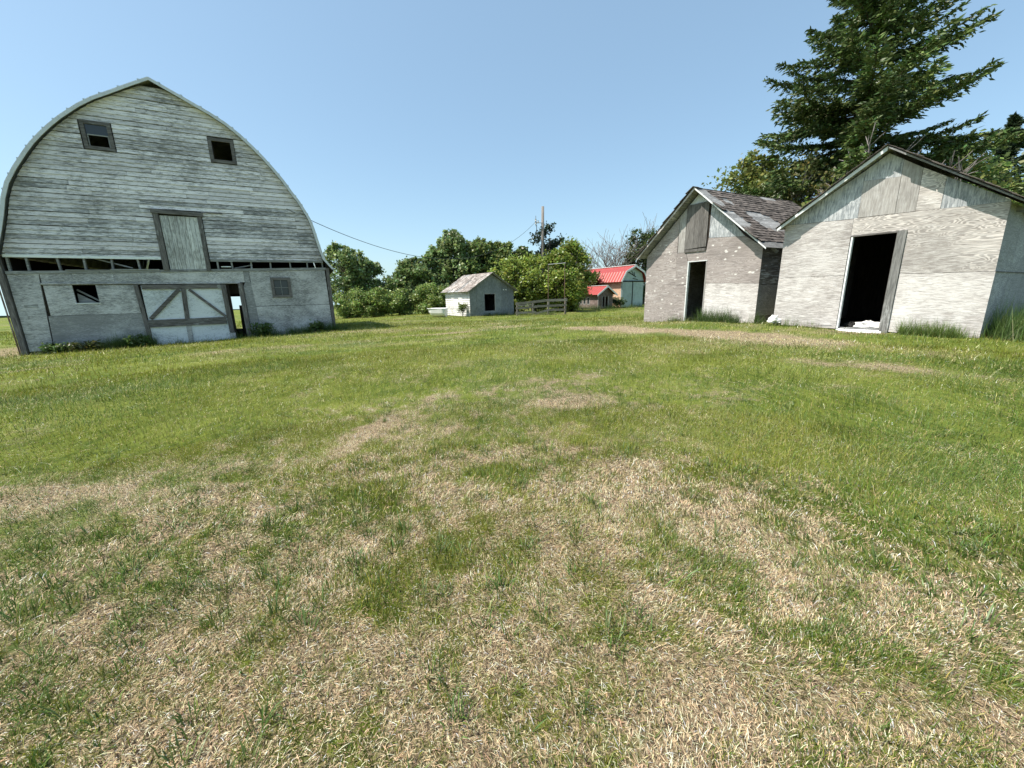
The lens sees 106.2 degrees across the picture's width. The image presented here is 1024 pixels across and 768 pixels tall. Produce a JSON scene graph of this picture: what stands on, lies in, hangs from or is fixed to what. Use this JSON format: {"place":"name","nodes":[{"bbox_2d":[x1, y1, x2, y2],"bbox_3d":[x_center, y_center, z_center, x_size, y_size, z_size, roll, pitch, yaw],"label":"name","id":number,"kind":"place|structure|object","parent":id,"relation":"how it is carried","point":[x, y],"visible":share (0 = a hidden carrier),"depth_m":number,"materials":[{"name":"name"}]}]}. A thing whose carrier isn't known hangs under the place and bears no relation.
{"place":"outdoors","nodes":[
{"label":"outdoors","id":0,"kind":"place"},
{"bbox_2d":[0,291,1023,767],"bbox_3d":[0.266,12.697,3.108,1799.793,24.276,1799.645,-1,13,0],"label":"ground","id":1,"kind":"structure","parent":0,"point":[712,392],"depth_m":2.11,"materials":[{"name":"green plant"}]},
{"bbox_2d":[38,341,69,353],"bbox_3d":[-15.096,-1.222,12.774,0.963,0.441,0.774,-1,13,0],"label":"weed","id":2,"kind":"object","parent":1,"relation":"on","point":[53,347],"visible":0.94,"depth_m":12.63,"materials":[{"name":"green plant"}]},
{"bbox_2d":[66,340,104,351],"bbox_3d":[-14.422,-1.314,13.047,0.984,0.431,0.734,-10,16,-35],"label":"weed","id":3,"kind":"object","parent":1,"relation":"on","point":[92,343],"visible":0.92,"depth_m":12.92,"materials":[{"name":"green plant"}]},
{"bbox_2d":[123,333,150,346],"bbox_3d":[-13.264,-1.535,13.696,0.849,0.522,0.995,8,16,33],"label":"weed","id":4,"kind":"object","parent":1,"relation":"on","point":[129,339],"visible":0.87,"depth_m":13.54,"materials":[{"name":"green plant"}]},
{"bbox_2d":[0,77,335,354],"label":"barn","id":5,"kind":"structure","parent":1,"relation":"on","point":[150,206],"depth_m":13.44,"materials":[{"name":"white wood"}]},
{"bbox_2d":[78,119,115,151],"bbox_3d":[-13.421,-8.035,12.454,0.740,0.840,0.047,-8,15,-26],"label":"window","id":6,"kind":"structure","parent":5,"relation":"in","point":[81,122],"depth_m":12.43,"materials":[{"name":"grey wood"}]},
{"bbox_2d":[207,137,236,164],"bbox_3d":[-10.486,-8.423,13.911,0.760,0.800,0.047,-8,15,-26],"label":"window","id":7,"kind":"structure","parent":5,"relation":"in","point":[209,139],"depth_m":13.89,"materials":[{"name":"grey wood"}]},
{"bbox_2d":[270,277,292,297],"bbox_3d":[-9.310,-3.893,15.525,0.690,0.780,0.047,-8,15,-26],"label":"window","id":8,"kind":"structure","parent":5,"relation":"in","point":[281,287],"depth_m":15.52,"materials":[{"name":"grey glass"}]},
{"bbox_2d":[247,322,275,334],"bbox_3d":[-9.889,-2.177,15.256,0.821,0.613,0.868,5,14,23],"label":"weed","id":9,"kind":"object","parent":1,"relation":"on","point":[263,329],"visible":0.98,"depth_m":15.15,"materials":[{"name":"green plant"}]},
{"bbox_2d":[309,320,324,331],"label":"weed","id":10,"kind":"object","parent":1,"relation":"on","point":[318,325],"visible":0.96,"depth_m":15.99,"materials":[{"name":"green plant"}]},
{"bbox_2d":[323,240,375,303],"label":"poplar tree","id":11,"kind":"object","parent":1,"relation":"on","point":[347,265],"visible":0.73,"depth_m":45.10,"materials":[{"name":"green plant"}]},
{"bbox_2d":[332,286,379,318],"bbox_3d":[-15.750,-7.900,38.675,4.973,3.834,4.287,-8,15,-27],"label":"hedge bush","id":12,"kind":"object","parent":1,"relation":"on","point":[349,309],"visible":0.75,"depth_m":37.82,"materials":[{"name":"green plant"}]},
{"bbox_2d":[341,257,399,297],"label":"poplar tree","id":13,"kind":"object","parent":1,"relation":"on","point":[376,269],"visible":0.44,"depth_m":47.52,"materials":[{"name":"green plant"}]},
{"bbox_2d":[358,286,402,317],"bbox_3d":[-13.226,-8.183,38.908,4.599,3.546,5.003,-1,13,0],"label":"hedge bush","id":14,"kind":"object","parent":1,"relation":"on","point":[380,301],"visible":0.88,"depth_m":37.82,"materials":[{"name":"green plant"}]},
{"bbox_2d":[381,271,407,308],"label":"poplar tree","id":15,"kind":"object","parent":1,"relation":"on","point":[393,278],"visible":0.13,"depth_m":48.60,"materials":[{"name":"green plant"}]},
{"bbox_2d":[383,285,421,314],"bbox_3d":[-10.833,-8.098,39.190,5.313,3.818,3.346,-6,14,-20],"label":"hedge bush","id":16,"kind":"object","parent":1,"relation":"on","point":[403,297],"visible":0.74,"depth_m":38.53,"materials":[{"name":"green plant"}]},
{"bbox_2d":[391,256,437,306],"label":"poplar tree","id":17,"kind":"object","parent":1,"relation":"on","point":[410,271],"visible":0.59,"depth_m":47.86,"materials":[{"name":"green plant"}]},
{"bbox_2d":[406,279,446,313],"bbox_3d":[-8.470,-8.371,38.554,4.456,4.150,4.452,-1,13,0],"label":"hedge bush","id":18,"kind":"object","parent":1,"relation":"on","point":[426,294],"visible":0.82,"depth_m":37.80,"materials":[{"name":"green plant"}]},
{"bbox_2d":[415,245,454,290],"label":"poplar tree","id":19,"kind":"object","parent":1,"relation":"on","point":[430,254],"visible":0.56,"depth_m":48.50,"materials":[{"name":"green plant"}]},
{"bbox_2d":[427,308,447,316],"bbox_3d":[-5.913,-5.689,30.587,1.449,0.690,0.900,2,13,14],"label":"white tub","id":20,"kind":"object","parent":1,"relation":"on","point":[438,312],"visible":0.98,"depth_m":30.23,"materials":[{"name":"metal"}]},
{"bbox_2d":[436,285,448,307],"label":"hedge bush","id":21,"kind":"object","parent":1,"relation":"on","point":[443,295],"visible":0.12,"depth_m":37.85,"materials":[{"name":"green plant"}]},
{"bbox_2d":[430,228,479,288],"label":"poplar tree","id":22,"kind":"object","parent":1,"relation":"on","point":[453,242],"visible":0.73,"depth_m":48.13,"materials":[{"name":"green plant"}]},
{"bbox_2d":[456,299,468,314],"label":"side bush","id":23,"kind":"object","parent":1,"relation":"on","point":[461,308],"visible":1,"depth_m":30.06,"materials":[{"name":"green plant"}]},
{"bbox_2d":[440,272,517,316],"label":"granary","id":24,"kind":"structure","parent":1,"relation":"on","point":[472,291],"depth_m":31.29,"materials":[{"name":"white wood"}]},
{"bbox_2d":[461,236,502,276],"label":"poplar tree","id":25,"kind":"object","parent":1,"relation":"on","point":[478,246],"visible":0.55,"depth_m":49.05,"materials":[{"name":"green plant"}]},
{"bbox_2d":[483,240,528,300],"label":"poplar tree","id":26,"kind":"object","parent":1,"relation":"on","point":[505,251],"visible":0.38,"depth_m":49.95,"materials":[{"name":"green plant"}]},
{"bbox_2d":[487,251,542,312],"bbox_3d":[0.128,-9.170,34.824,4.695,5.790,5.088,-10,16,-33],"label":"maple tree","id":27,"kind":"object","parent":1,"relation":"on","point":[511,272],"visible":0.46,"depth_m":34.47,"materials":[{"name":"green plant"}]},
{"bbox_2d":[504,246,540,304],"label":"poplar tree","id":28,"kind":"object","parent":1,"relation":"on","point":[524,249],"visible":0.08,"depth_m":51.26,"materials":[{"name":"green plant"}]},
{"bbox_2d":[510,251,557,311],"bbox_3d":[2.092,-9.187,36.176,4.798,6.307,4.682,3,14,18],"label":"maple tree","id":29,"kind":"object","parent":1,"relation":"on","point":[534,261],"visible":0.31,"depth_m":35.29,"materials":[{"name":"green plant"}]},
{"bbox_2d":[535,206,543,272],"bbox_3d":[2.603,-11.598,36.252,0.922,9.550,0.330,-5,13,-15],"label":"utility pole","id":30,"kind":"object","parent":1,"relation":"on","point":[542,229],"visible":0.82,"depth_m":35.62,"materials":[{"name":"wood"}]},
{"bbox_2d":[287,209,525,258],"bbox_3d":[-3.185,-10.310,25.307,0.171,4.391,24.460,5,15,26],"label":"overhead wire","id":31,"kind":"object","parent":30,"relation":"attached to","point":[399,252],"visible":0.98,"depth_m":20.05,"materials":[{"name":"metal"}]},
{"bbox_2d":[515,298,566,315],"bbox_3d":[2.374,-6.163,30.948,4.358,1.423,0.172,-4,13,-13],"label":"plank fence","id":32,"kind":"object","parent":1,"relation":"on","point":[527,303],"visible":0.88,"depth_m":30.80,"materials":[{"name":"grey wood"}]},
{"bbox_2d":[528,221,564,269],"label":"pine tree","id":33,"kind":"object","parent":1,"relation":"on","point":[550,244],"visible":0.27,"depth_m":56.55,"materials":[{"name":"green plant"}]},
{"bbox_2d":[548,263,564,303],"bbox_3d":[3.637,-7.694,31.343,1.431,4.184,0.061,-2,13,-4],"label":"pipe frame","id":34,"kind":"object","parent":1,"relation":"on","point":[564,279],"visible":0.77,"depth_m":31.14,"materials":[{"name":"metal"}]},
{"bbox_2d":[532,243,585,312],"bbox_3d":[4.162,-9.096,34.408,5.239,6.261,5.312,-1,13,0],"label":"maple tree","id":35,"kind":"object","parent":1,"relation":"on","point":[554,258],"visible":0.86,"depth_m":33.70,"materials":[{"name":"green plant"}]},
{"bbox_2d":[535,263,591,307],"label":"thicket","id":36,"kind":"object","parent":1,"relation":"on","point":[552,269],"visible":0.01,"depth_m":46.79,"materials":[{"name":"green plant"}]},
{"bbox_2d":[550,236,599,310],"bbox_3d":[5.296,-9.973,35.531,5.033,7.019,4.358,5,14,25],"label":"maple tree","id":37,"kind":"object","parent":1,"relation":"on","point":[572,247],"visible":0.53,"depth_m":34.99,"materials":[{"name":"green plant"}]},
{"bbox_2d":[578,266,603,286],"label":"maple tree","id":38,"kind":"object","parent":1,"relation":"on","point":[594,283],"visible":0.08,"depth_m":44.32,"materials":[{"name":"green plant"}]},
{"bbox_2d":[578,285,617,308],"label":"chicken coop","id":39,"kind":"structure","parent":1,"relation":"on","point":[601,296],"depth_m":40.23,"materials":[{"name":"red wood"}]},
{"bbox_2d":[577,231,626,268],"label":"bare tree","id":40,"kind":"object","parent":1,"relation":"on","point":[599,254],"visible":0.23,"depth_m":54.04,"materials":[{"name":"grey plant"}]},
{"bbox_2d":[584,227,642,267],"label":"bare tree","id":41,"kind":"object","parent":1,"relation":"on","point":[622,264],"visible":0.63,"depth_m":51.85,"materials":[{"name":"grey plant"}]},
{"bbox_2d":[589,230,640,267],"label":"bare tree","id":42,"kind":"object","parent":1,"relation":"on","point":[612,253],"visible":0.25,"depth_m":53.78,"materials":[{"name":"grey plant"}]},
{"bbox_2d":[591,264,645,307],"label":"red roofed barn","id":43,"kind":"structure","parent":1,"relation":"on","point":[625,282],"depth_m":43.54,"materials":[{"name":"metal"}]},
{"bbox_2d":[621,282,631,307],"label":"door","id":44,"kind":"structure","parent":43,"relation":"in","point":[626,286],"depth_m":43.18,"materials":[{"name":"wood"}]},
{"bbox_2d":[632,282,642,305],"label":"door","id":45,"kind":"structure","parent":43,"relation":"in","point":[637,297],"depth_m":44.02,"materials":[{"name":"wood"}]},
{"bbox_2d":[612,295,627,306],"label":"bush","id":46,"kind":"object","parent":1,"relation":"on","point":[617,301],"visible":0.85,"depth_m":41.06,"materials":[{"name":"green plant"}]},
{"bbox_2d":[610,214,657,303],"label":"bare tree","id":47,"kind":"object","parent":1,"relation":"on","point":[643,301],"visible":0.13,"depth_m":55.15,"materials":[{"name":"grey plant"}]},
{"bbox_2d":[621,227,656,284],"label":"maple tree","id":48,"kind":"object","parent":1,"relation":"on","point":[645,236],"visible":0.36,"depth_m":51.62,"materials":[{"name":"green plant"}]},
{"bbox_2d":[643,282,645,299],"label":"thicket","id":49,"kind":"object","parent":1,"relation":"on","point":[644,286],"visible":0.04,"depth_m":53.99,"materials":[{"name":"green plant"}]},
{"bbox_2d":[635,186,801,322],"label":"shingled granary","id":50,"kind":"structure","parent":1,"relation":"on","point":[709,249],"depth_m":12.31,"materials":[{"name":"grey wood"}]},
{"bbox_2d":[701,149,812,201],"bbox_3d":[12.681,-7.986,20.800,6.757,8.598,6.187,5,15,26],"label":"maple tree","id":51,"kind":"object","parent":1,"relation":"on","point":[753,172],"visible":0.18,"depth_m":19.38,"materials":[{"name":"green plant"}]},
{"bbox_2d":[767,315,780,322],"bbox_3d":[7.069,-1.768,10.396,0.435,0.214,0.302,-7,14,-22],"label":"white rag","id":52,"kind":"object","parent":1,"relation":"on","point":[772,319],"visible":0.99,"depth_m":10.33,"materials":[{"name":"fabric"}]},
{"bbox_2d":[754,148,848,206],"bbox_3d":[13.223,-6.711,17.839,4.409,7.246,3.877,3,14,18],"label":"maple tree","id":53,"kind":"object","parent":1,"relation":"on","point":[809,170],"visible":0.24,"depth_m":16.89,"materials":[{"name":"green plant"}]},
{"bbox_2d":[801,172,844,207],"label":"maple tree","id":54,"kind":"object","parent":1,"relation":"on","point":[806,202],"visible":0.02,"depth_m":15.47,"materials":[{"name":"green plant"}]},
{"bbox_2d":[730,0,1023,199],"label":"spruce tree","id":55,"kind":"object","parent":1,"relation":"on","point":[880,97],"visible":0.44,"depth_m":15.79,"materials":[{"name":"green plant"}]},
{"bbox_2d":[791,122,967,202],"bbox_3d":[15.267,-6.605,16.806,5.708,7.396,5.438,-1,13,0],"label":"bare tree","id":56,"kind":"object","parent":1,"relation":"on","point":[869,145],"visible":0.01,"depth_m":15.27,"materials":[{"name":"brown plant"}]},
{"bbox_2d":[773,144,1023,337],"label":"plywood granary","id":57,"kind":"structure","parent":1,"relation":"on","point":[885,235],"depth_m":8.43,"materials":[{"name":"white wood"}]},
{"bbox_2d":[844,321,855,326],"bbox_3d":[8.441,-1.485,9.557,0.373,0.151,0.293,-11,16,-37],"label":"dark sack","id":58,"kind":"object","parent":57,"relation":"on","point":[850,323],"visible":0.63,"depth_m":9.54,"materials":[{"name":"grey fabric"}]},
{"bbox_2d":[853,320,879,327],"bbox_3d":[8.656,-1.465,9.342,0.515,0.185,0.700,-11,16,-37],"label":"crumpled sheet","id":59,"kind":"object","parent":57,"relation":"on","point":[868,324],"visible":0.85,"depth_m":9.28,"materials":[{"name":"fabric"}]},
{"bbox_2d":[942,150,987,186],"bbox_3d":[14.651,-5.253,14.396,5.826,5.765,4.061,-11,16,-37],"label":"bare tree","id":60,"kind":"object","parent":1,"relation":"on","point":[959,166],"depth_m":12.04,"materials":[{"name":"grey plant"}]},
{"bbox_2d":[915,125,1023,206],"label":"maple tree","id":61,"kind":"object","parent":1,"relation":"on","point":[983,167],"visible":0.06,"depth_m":16.70,"materials":[{"name":"green plant"}]},
{"bbox_2d":[970,110,1023,183],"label":"spruce tree","id":62,"kind":"object","parent":1,"relation":"on","point":[1015,119],"visible":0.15,"depth_m":23.11,"materials":[{"name":"green plant"}]},
{"bbox_2d":[986,152,1023,200],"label":"maple tree","id":63,"kind":"object","parent":1,"relation":"on","point":[1004,179],"visible":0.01,"depth_m":17.69,"materials":[{"name":"green plant"}]},
{"bbox_2d":[0,0,1023,315],"label":"sky","id":64,"kind":"structure","parent":0,"point":[394,125],"materials":[{"name":"blue"}]}
]}

